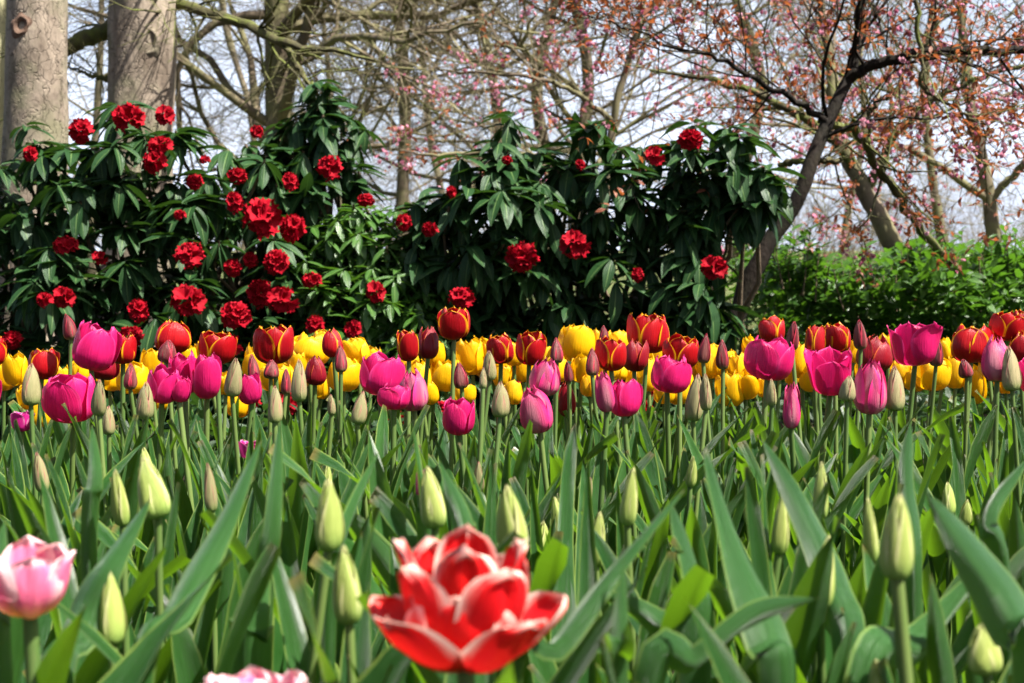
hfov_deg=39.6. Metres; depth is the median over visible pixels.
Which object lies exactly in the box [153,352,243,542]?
tulip
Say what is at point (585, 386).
tulip
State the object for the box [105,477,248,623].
tulip
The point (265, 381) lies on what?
tulip
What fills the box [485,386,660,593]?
tulip
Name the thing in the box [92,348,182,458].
tulip
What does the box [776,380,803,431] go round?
tulip
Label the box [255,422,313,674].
tulip
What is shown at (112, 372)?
tulip
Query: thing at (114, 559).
tulip
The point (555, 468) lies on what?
tulip
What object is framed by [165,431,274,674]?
tulip
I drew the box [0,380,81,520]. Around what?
tulip
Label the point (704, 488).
tulip
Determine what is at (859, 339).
tulip
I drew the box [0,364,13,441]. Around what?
tulip
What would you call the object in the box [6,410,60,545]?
tulip
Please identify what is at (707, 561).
tulip
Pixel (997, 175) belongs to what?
sky
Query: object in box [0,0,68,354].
tree
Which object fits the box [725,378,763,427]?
tulip
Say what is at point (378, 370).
tulip
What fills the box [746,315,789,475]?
tulip
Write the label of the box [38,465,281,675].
tulip
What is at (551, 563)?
tulip
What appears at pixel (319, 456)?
tulip
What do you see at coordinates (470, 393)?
tulip
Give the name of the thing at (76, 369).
tulip
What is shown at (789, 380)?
tulip
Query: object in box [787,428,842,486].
tulip
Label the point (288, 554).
tulip
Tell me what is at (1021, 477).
tulip
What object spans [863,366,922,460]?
tulip
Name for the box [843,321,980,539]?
tulip
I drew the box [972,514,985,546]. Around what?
tulip
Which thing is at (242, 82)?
tree
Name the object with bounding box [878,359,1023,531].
tulip
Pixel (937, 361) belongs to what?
tulip
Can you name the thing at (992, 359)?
tulip
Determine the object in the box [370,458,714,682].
tulip
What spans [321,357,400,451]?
tulip
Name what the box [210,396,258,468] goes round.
tulip
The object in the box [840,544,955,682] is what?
tulip
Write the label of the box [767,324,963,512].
tulip
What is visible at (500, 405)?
tulip
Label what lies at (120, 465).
tulip
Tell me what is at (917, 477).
tulip
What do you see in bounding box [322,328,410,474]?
tulip
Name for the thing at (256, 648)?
tulip
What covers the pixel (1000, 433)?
tulip
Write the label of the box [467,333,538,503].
tulip
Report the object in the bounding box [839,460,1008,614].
tulip
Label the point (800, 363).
tulip
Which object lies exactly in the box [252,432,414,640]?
tulip
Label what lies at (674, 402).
tulip
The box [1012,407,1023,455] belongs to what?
tulip
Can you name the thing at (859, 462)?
tulip
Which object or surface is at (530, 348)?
tulip
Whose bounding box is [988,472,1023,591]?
tulip
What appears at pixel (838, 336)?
tulip
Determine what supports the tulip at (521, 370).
on the ground at (728, 291)
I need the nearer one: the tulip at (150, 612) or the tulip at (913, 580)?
the tulip at (913, 580)
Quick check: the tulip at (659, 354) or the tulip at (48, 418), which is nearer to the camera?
the tulip at (48, 418)
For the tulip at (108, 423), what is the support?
on the ground at (728, 291)
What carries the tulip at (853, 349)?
on the ground at (728, 291)
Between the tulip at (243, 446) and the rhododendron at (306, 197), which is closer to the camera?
the tulip at (243, 446)
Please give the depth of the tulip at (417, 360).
2.64 m
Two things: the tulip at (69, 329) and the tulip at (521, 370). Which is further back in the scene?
the tulip at (521, 370)
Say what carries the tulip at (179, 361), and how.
on the ground at (728, 291)
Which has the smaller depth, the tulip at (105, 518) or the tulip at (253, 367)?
the tulip at (105, 518)
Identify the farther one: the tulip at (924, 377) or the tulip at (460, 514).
the tulip at (924, 377)
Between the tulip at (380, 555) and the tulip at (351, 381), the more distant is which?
the tulip at (351, 381)
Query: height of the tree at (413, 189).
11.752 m
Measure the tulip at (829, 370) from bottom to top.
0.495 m
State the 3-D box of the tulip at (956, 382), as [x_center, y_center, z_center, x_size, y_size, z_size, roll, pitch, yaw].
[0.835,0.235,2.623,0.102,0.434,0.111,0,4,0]
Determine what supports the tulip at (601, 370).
on the ground at (728, 291)
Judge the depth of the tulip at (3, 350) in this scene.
2.15 m
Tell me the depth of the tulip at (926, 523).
1.38 m
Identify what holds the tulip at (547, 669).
on the ground at (728, 291)
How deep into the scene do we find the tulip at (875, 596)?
1.00 m
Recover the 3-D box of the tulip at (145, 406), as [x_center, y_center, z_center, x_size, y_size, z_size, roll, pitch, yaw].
[-0.421,0.280,1.754,0.302,0.456,0.230,0,4,0]
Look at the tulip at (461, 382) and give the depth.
2.00 m
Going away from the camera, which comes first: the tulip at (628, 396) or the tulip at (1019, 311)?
the tulip at (628, 396)
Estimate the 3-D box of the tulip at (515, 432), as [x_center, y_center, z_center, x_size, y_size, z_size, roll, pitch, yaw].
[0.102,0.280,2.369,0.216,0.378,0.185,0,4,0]
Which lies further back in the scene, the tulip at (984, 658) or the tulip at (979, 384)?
the tulip at (979, 384)
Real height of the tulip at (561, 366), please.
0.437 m
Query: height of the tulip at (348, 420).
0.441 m
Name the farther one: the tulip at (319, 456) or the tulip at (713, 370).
the tulip at (713, 370)
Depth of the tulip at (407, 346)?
2.20 m
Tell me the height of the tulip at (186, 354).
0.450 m
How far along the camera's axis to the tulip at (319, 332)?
2.72 m
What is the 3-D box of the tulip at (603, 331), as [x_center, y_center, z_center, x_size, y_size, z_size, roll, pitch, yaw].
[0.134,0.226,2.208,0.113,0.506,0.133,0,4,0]
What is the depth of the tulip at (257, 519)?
1.57 m
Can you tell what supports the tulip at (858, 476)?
on the ground at (728, 291)
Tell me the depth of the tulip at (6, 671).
0.82 m
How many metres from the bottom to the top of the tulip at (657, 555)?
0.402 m
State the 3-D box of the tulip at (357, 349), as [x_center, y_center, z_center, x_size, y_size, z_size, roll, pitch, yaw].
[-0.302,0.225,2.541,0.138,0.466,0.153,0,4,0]
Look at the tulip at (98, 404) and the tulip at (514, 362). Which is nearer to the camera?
the tulip at (98, 404)
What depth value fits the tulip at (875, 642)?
0.84 m
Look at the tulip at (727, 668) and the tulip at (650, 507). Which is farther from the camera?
the tulip at (650, 507)
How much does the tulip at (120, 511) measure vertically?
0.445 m
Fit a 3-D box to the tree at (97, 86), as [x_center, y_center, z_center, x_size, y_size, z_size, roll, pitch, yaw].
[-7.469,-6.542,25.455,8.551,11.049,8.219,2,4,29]
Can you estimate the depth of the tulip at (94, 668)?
0.96 m
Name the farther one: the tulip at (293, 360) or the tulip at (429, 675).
the tulip at (293, 360)
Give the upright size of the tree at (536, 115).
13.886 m
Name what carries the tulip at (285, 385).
on the ground at (728, 291)
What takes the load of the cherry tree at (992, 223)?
on the ground at (728, 291)
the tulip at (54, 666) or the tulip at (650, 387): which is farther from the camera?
the tulip at (650, 387)
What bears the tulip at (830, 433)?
on the ground at (728, 291)
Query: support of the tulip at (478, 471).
on the ground at (728, 291)
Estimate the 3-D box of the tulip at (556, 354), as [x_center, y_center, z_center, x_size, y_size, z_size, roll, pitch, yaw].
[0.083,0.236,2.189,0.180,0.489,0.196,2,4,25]
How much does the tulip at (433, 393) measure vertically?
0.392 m
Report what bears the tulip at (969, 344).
on the ground at (728, 291)
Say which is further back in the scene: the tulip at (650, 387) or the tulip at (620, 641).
the tulip at (650, 387)
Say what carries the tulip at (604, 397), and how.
on the ground at (728, 291)
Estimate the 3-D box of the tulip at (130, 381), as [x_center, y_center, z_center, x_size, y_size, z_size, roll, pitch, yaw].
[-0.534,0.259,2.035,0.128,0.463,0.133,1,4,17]
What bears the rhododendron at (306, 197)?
on the ground at (728, 291)
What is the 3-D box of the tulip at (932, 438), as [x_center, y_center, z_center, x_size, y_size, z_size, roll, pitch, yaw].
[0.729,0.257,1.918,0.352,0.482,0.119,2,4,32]
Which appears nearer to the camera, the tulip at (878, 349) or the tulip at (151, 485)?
the tulip at (151, 485)
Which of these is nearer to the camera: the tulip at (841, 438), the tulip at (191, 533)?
the tulip at (191, 533)
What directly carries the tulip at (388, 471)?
on the ground at (728, 291)
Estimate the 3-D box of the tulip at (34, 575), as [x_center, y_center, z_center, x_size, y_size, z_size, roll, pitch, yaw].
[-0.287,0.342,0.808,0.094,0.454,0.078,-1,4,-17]
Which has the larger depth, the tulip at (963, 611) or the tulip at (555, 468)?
the tulip at (555, 468)
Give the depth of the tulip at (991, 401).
2.64 m
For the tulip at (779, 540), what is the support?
on the ground at (728, 291)
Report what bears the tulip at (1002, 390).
on the ground at (728, 291)
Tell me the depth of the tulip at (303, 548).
1.56 m
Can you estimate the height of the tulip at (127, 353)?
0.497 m
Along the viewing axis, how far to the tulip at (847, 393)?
1.76 m
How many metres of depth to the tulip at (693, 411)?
1.90 m
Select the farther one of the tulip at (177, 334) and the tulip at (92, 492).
the tulip at (177, 334)
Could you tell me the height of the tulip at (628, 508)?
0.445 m
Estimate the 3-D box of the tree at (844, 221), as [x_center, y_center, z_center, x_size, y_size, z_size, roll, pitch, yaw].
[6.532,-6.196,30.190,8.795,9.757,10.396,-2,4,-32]
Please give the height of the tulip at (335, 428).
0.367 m
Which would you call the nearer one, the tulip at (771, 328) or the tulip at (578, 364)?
the tulip at (771, 328)
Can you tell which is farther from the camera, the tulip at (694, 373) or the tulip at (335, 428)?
the tulip at (694, 373)
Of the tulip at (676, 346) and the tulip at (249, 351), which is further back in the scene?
the tulip at (249, 351)
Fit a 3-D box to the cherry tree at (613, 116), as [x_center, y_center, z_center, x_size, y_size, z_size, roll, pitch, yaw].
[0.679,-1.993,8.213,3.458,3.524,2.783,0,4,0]
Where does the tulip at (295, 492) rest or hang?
on the ground at (728, 291)
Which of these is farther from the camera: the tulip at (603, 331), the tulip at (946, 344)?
the tulip at (946, 344)
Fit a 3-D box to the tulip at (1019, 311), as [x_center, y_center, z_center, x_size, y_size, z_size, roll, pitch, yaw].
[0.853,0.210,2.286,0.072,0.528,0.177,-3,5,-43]
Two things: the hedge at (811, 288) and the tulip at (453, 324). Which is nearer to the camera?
the tulip at (453, 324)
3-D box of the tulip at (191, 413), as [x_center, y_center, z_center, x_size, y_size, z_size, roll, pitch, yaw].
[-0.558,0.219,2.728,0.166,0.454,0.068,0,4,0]
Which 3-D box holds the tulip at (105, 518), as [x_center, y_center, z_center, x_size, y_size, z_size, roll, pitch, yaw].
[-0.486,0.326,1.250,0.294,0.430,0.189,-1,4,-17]
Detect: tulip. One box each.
[0,337,13,480]
[0,363,71,544]
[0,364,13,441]
[0,379,148,572]
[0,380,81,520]
[0,384,58,457]
[0,407,31,527]
[0,416,78,542]
[0,433,231,598]
[0,469,179,656]
[0,520,12,682]
[0,535,75,682]
[1,419,12,476]
[2,350,52,437]
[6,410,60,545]
[7,456,228,682]
[8,363,198,461]
[10,348,69,627]
[10,529,85,682]
[15,320,122,519]
[18,489,191,682]
[26,414,149,611]
[33,405,50,433]
[34,313,106,487]
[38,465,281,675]
[39,477,293,682]
[40,499,149,682]
[41,372,100,546]
[41,477,131,653]
[44,380,118,455]
[44,454,165,655]
[50,406,147,505]
[55,366,67,450]
[55,477,407,682]
[61,361,181,561]
[68,432,154,549]
[69,332,197,501]
[71,496,341,676]
[72,360,88,450]
[74,381,283,618]
[75,546,165,682]
[76,375,242,558]
[81,426,229,682]
[90,403,222,478]
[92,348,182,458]
[96,364,164,433]
[98,552,232,682]
[103,340,229,557]
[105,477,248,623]
[111,349,236,540]
[111,361,177,449]
[111,422,373,618]
[114,399,223,455]
[116,363,199,560]
[122,319,225,460]
[130,357,340,485]
[133,440,261,682]
[151,345,203,484]
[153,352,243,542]
[164,545,273,682]
[165,417,319,571]
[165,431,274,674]
[167,419,312,536]
[189,341,264,428]
[190,324,293,494]
[190,330,237,521]
[192,370,238,465]
[196,420,410,578]
[197,385,316,555]
[198,372,328,538]
[199,467,567,682]
[204,665,306,682]
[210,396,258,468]
[211,359,367,573]
[215,378,333,450]
[226,342,265,426]
[232,391,437,519]
[236,414,344,580]
[244,416,337,472]
[248,354,351,476]
[251,476,385,663]
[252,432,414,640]
[255,359,291,476]
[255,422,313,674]
[260,363,293,440]
[262,394,356,499]
[263,521,648,682]
[264,444,414,483]
[268,444,623,595]
[281,368,314,482]
[284,339,326,450]
[287,544,638,682]
[288,350,306,370]
[288,382,335,440]
[289,329,326,427]
[294,332,372,411]
[299,452,568,682]
[302,335,369,453]
[302,355,375,468]
[302,493,387,653]
[305,405,388,641]
[309,447,604,574]
[309,552,795,682]
[312,345,432,485]
[314,450,379,682]
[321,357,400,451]
[321,383,427,503]
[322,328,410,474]
[326,341,448,465]
[334,438,560,557]
[335,330,500,467]
[342,397,495,498]
[343,673,456,682]
[346,345,437,465]
[347,463,527,682]
[354,530,523,682]
[355,591,851,682]
[359,348,405,483]
[367,423,655,670]
[367,424,493,645]
[368,524,567,682]
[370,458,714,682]
[387,382,448,461]
[387,415,410,481]
[388,306,519,481]
[388,326,459,477]
[388,356,419,460]
[389,367,427,502]
[397,359,447,461]
[411,420,430,544]
[417,358,469,464]
[418,367,550,571]
[428,382,602,546]
[430,362,490,489]
[431,336,511,452]
[440,461,498,681]
[453,467,769,682]
[455,335,536,450]
[455,384,515,488]
[463,476,608,569]
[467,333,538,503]
[468,330,546,501]
[474,462,561,558]
[482,350,618,556]
[482,380,522,475]
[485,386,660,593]
[487,337,612,502]
[487,364,511,451]
[491,340,521,458]
[491,356,566,452]
[493,364,532,437]
[497,437,654,565]
[498,357,619,505]
[500,347,661,527]
[501,477,611,551]
[503,490,683,682]
[511,404,642,467]
[512,335,626,487]
[516,361,577,541]
[528,506,856,682]
[530,461,549,642]
[532,382,633,465]
[536,346,564,447]
[544,432,642,536]
[545,457,747,609]
[552,367,632,441]
[552,378,673,591]
[557,367,627,449]
[557,445,776,605]
[558,323,594,426]
[563,326,609,456]
[563,352,676,452]
[576,375,720,473]
[579,373,663,449]
[580,482,877,682]
[589,590,719,682]
[590,423,743,575]
[592,372,766,578]
[592,606,896,682]
[593,329,603,427]
[597,312,669,534]
[597,440,865,682]
[599,339,726,533]
[599,477,676,682]
[605,562,634,682]
[608,329,653,429]
[609,373,826,621]
[620,332,754,524]
[625,370,684,451]
[626,431,778,620]
[630,334,802,509]
[630,353,734,460]
[632,354,737,671]
[633,373,741,530]
[633,596,817,682]
[634,455,878,595]
[649,351,661,450]
[653,388,731,470]
[668,433,782,677]
[670,498,1023,682]
[671,366,697,456]
[676,414,837,588]
[681,339,788,538]
[682,395,740,478]
[684,596,749,682]
[695,341,742,428]
[698,383,890,545]
[703,448,801,682]
[706,368,759,477]
[712,393,843,450]
[715,372,759,493]
[725,349,737,414]
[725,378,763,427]
[728,352,757,451]
[730,461,865,682]
[731,379,891,553]
[732,335,840,539]
[737,433,944,600]
[740,342,807,440]
[742,334,758,414]
[743,515,921,682]
[744,454,904,682]
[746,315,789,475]
[750,429,872,591]
[757,375,900,580]
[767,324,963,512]
[768,321,840,485]
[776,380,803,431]
[783,396,842,459]
[785,371,798,386]
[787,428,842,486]
[794,358,967,579]
[796,319,921,543]
[799,366,885,508]
[802,478,947,598]
[803,346,927,539]
[812,339,886,448]
[812,366,997,601]
[822,363,915,463]
[824,321,863,508]
[825,334,919,483]
[828,493,972,646]
[838,401,892,461]
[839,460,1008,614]
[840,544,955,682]
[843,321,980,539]
[843,581,967,682]
[861,400,971,487]
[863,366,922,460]
[873,336,976,470]
[875,624,1002,682]
[876,342,980,501]
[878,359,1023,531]
[879,333,905,452]
[879,493,1011,682]
[881,356,952,482]
[884,360,911,463]
[884,435,937,529]
[888,415,997,682]
[897,422,927,682]
[912,358,1023,513]
[915,335,1023,522]
[925,492,1023,682]
[927,311,1023,513]
[931,356,984,480]
[934,381,1019,469]
[940,574,967,672]
[944,323,1023,482]
[948,396,1003,443]
[952,563,982,682]
[961,363,986,454]
[964,345,1021,553]
[969,331,1023,501]
[970,599,994,682]
[971,382,1009,433]
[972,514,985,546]
[975,390,1012,444]
[978,461,1023,682]
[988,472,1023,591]
[1001,440,1022,487]
[1009,309,1023,517]
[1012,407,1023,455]
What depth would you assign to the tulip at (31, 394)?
1.80 m
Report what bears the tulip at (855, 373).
on the ground at (728, 291)
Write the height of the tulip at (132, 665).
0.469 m
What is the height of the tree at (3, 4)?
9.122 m
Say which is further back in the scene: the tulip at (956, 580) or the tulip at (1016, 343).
the tulip at (1016, 343)
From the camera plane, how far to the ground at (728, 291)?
19.73 m
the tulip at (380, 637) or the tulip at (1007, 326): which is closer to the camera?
the tulip at (380, 637)
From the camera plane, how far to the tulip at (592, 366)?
1.98 m
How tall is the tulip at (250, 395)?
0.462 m
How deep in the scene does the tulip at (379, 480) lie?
1.40 m
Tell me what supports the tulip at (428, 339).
on the ground at (728, 291)
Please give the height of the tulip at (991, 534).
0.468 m
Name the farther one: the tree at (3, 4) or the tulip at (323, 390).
the tree at (3, 4)
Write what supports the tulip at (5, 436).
on the ground at (728, 291)
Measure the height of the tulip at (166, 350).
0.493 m
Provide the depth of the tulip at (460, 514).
1.02 m
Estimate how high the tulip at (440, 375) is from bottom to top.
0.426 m
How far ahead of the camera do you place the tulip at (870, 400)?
1.82 m
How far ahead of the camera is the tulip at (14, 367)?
2.49 m
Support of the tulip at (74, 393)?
on the ground at (728, 291)
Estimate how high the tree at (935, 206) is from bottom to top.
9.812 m
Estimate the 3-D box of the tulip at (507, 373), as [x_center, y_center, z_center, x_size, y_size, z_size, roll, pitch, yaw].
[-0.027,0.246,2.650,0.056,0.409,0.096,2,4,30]
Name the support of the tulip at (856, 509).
on the ground at (728, 291)
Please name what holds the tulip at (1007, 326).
on the ground at (728, 291)
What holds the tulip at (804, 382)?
on the ground at (728, 291)
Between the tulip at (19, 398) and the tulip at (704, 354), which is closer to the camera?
the tulip at (704, 354)
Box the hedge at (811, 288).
[722,222,1023,413]
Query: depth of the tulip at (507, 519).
0.91 m
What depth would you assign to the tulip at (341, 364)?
2.05 m
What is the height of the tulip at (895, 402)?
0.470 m
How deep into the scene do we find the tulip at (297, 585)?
0.71 m
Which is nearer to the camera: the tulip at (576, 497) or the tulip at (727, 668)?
the tulip at (727, 668)
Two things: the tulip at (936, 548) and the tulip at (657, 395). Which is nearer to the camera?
the tulip at (936, 548)
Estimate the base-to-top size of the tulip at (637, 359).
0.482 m
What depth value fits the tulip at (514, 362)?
2.59 m
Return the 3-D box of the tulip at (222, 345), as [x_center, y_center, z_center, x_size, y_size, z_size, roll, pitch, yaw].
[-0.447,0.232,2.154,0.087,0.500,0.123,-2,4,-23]
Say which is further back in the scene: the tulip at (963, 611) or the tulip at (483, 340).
the tulip at (483, 340)
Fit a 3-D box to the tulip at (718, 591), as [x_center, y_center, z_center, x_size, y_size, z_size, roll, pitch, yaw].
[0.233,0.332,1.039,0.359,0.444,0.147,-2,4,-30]
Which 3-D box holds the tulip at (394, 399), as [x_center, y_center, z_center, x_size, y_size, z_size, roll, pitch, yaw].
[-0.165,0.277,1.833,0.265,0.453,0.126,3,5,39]
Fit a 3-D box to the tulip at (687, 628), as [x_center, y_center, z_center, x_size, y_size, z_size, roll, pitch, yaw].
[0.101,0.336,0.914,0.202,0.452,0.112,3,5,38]
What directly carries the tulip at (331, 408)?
on the ground at (728, 291)
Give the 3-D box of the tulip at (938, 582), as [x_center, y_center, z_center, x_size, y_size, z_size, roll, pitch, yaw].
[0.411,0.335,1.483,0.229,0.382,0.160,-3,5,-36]
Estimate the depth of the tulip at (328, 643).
1.02 m
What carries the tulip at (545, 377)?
on the ground at (728, 291)
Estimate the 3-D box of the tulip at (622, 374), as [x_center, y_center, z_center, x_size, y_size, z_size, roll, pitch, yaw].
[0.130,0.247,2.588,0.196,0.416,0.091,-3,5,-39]
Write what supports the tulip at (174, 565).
on the ground at (728, 291)
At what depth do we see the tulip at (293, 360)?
2.52 m
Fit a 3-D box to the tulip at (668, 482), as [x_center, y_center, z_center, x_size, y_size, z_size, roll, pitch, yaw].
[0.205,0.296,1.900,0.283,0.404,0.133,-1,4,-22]
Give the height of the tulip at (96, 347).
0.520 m
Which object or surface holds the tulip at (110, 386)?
on the ground at (728, 291)
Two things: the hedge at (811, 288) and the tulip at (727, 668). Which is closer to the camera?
the tulip at (727, 668)
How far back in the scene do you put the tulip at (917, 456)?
2.34 m
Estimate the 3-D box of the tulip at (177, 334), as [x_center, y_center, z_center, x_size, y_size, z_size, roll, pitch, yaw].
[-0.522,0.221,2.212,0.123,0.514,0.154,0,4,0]
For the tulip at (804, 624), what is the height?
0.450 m
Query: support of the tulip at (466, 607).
on the ground at (728, 291)
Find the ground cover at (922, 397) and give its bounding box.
[0,346,1021,477]
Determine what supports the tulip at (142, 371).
on the ground at (728, 291)
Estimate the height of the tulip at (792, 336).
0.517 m
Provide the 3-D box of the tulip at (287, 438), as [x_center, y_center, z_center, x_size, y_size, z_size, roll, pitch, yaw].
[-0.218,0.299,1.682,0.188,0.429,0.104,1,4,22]
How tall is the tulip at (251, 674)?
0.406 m
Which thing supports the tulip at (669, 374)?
on the ground at (728, 291)
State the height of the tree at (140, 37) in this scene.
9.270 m
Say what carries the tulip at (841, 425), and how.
on the ground at (728, 291)
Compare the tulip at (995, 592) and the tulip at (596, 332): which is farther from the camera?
the tulip at (596, 332)
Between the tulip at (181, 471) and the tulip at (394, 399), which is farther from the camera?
the tulip at (181, 471)
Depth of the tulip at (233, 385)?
1.83 m
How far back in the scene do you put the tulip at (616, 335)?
2.67 m
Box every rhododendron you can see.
[0,100,311,448]
[209,79,390,420]
[390,110,805,442]
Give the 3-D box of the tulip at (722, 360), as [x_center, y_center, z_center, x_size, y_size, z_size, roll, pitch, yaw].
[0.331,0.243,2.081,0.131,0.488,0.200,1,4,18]
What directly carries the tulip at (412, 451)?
on the ground at (728, 291)
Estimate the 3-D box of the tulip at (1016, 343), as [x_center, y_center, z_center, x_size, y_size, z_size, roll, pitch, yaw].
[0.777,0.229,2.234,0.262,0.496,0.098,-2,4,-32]
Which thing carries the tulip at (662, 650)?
on the ground at (728, 291)
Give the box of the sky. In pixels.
[67,0,1023,250]
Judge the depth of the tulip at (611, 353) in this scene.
2.14 m
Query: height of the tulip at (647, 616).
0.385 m
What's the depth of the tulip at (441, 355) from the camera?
2.63 m
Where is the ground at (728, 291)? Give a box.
[84,251,1020,674]
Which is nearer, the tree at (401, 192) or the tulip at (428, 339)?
the tulip at (428, 339)
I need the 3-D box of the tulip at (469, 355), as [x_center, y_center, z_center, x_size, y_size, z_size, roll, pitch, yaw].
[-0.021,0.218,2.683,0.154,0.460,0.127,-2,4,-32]
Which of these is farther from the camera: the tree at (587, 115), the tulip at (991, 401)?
the tree at (587, 115)
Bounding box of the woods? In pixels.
[73,125,1023,282]
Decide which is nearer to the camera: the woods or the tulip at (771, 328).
the tulip at (771, 328)
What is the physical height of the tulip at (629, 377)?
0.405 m
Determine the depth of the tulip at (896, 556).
0.80 m
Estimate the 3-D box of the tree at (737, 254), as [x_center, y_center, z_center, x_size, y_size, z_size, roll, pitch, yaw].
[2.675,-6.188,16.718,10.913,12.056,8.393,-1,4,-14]
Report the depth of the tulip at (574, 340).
2.62 m
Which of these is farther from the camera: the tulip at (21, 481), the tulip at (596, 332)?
the tulip at (596, 332)
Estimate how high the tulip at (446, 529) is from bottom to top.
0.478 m
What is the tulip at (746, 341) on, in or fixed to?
on the ground at (728, 291)
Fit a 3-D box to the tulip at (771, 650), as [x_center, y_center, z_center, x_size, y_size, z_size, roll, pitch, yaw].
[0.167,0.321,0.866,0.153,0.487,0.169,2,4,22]
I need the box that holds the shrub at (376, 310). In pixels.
[281,203,476,431]
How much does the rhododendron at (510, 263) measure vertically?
1.195 m
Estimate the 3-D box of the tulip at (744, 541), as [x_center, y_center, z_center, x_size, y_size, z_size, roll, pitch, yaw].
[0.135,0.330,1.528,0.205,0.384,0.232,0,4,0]
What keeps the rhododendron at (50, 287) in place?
on the ground at (728, 291)
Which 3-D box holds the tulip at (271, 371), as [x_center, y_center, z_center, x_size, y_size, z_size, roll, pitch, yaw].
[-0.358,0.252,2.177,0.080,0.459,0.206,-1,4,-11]
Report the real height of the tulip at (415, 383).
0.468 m
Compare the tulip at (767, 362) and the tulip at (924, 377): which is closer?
the tulip at (767, 362)
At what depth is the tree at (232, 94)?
12.86 m
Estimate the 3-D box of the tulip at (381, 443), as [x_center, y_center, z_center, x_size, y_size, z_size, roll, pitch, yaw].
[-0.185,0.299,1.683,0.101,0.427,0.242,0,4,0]
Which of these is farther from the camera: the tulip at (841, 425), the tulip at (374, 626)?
the tulip at (841, 425)
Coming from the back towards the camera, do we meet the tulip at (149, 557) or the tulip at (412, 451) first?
the tulip at (412, 451)
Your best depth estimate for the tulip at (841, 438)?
2.53 m
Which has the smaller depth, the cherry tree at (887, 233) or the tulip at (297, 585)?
the tulip at (297, 585)
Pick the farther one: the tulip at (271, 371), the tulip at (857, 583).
the tulip at (271, 371)
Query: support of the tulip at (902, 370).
on the ground at (728, 291)
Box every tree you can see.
[0,0,6,164]
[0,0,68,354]
[0,0,489,346]
[68,0,327,282]
[68,0,567,282]
[68,0,814,273]
[68,0,981,328]
[73,0,703,249]
[75,0,816,291]
[182,0,684,205]
[188,0,602,218]
[190,0,1023,295]
[340,0,804,298]
[385,0,1023,283]
[518,0,1023,328]
[520,0,1023,257]
[527,0,1023,298]
[616,0,1019,274]
[677,0,1023,246]
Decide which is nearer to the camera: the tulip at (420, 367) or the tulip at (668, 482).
the tulip at (668, 482)
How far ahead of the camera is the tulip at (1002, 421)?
2.48 m
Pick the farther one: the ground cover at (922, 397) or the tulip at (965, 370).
the ground cover at (922, 397)
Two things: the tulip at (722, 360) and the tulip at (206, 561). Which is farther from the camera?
the tulip at (722, 360)
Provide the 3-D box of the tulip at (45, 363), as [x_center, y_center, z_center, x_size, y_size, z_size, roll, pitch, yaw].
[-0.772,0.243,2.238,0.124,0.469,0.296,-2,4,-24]
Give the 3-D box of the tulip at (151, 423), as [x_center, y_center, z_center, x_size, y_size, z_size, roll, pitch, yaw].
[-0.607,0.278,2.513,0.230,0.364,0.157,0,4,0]
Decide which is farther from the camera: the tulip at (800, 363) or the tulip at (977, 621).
the tulip at (800, 363)
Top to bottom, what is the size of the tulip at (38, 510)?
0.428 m
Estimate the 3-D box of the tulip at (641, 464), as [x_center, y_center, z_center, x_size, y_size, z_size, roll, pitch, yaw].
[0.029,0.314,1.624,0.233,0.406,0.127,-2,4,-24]
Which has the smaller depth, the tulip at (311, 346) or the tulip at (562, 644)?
the tulip at (562, 644)
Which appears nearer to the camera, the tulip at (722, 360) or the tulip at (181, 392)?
the tulip at (181, 392)
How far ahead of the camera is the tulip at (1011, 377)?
1.85 m
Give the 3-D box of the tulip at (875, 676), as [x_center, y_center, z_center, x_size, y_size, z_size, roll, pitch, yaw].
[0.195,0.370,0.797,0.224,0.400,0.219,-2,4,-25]
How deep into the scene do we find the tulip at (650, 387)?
2.57 m
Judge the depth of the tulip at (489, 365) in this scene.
1.84 m
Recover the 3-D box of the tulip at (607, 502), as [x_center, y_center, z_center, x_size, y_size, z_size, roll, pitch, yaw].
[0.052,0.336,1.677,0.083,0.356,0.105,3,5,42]
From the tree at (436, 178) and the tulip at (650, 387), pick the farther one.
the tree at (436, 178)
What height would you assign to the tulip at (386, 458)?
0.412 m
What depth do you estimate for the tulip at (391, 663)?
0.81 m
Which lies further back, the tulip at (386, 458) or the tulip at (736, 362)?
the tulip at (736, 362)
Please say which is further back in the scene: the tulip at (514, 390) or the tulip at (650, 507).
the tulip at (514, 390)
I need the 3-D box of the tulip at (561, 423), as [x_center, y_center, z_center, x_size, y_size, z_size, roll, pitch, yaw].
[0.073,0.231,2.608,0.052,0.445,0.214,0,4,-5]
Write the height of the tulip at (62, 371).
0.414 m
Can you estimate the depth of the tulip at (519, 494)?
1.62 m
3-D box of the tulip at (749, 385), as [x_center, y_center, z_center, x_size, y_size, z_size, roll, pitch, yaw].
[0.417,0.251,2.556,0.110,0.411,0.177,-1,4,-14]
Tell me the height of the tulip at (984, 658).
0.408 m
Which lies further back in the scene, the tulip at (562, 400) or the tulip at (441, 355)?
the tulip at (441, 355)
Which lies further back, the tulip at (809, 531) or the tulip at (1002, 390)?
the tulip at (1002, 390)
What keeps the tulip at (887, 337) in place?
on the ground at (728, 291)
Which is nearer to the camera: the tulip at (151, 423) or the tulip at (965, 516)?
the tulip at (965, 516)
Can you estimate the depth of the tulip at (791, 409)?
1.85 m
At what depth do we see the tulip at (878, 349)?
2.25 m
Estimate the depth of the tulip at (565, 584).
1.31 m
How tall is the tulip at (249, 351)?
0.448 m
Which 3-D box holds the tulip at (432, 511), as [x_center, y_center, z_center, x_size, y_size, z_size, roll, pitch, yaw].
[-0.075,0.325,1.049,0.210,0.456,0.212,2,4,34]
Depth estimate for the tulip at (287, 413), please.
2.58 m
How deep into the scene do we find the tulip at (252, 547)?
1.22 m
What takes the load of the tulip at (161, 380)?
on the ground at (728, 291)

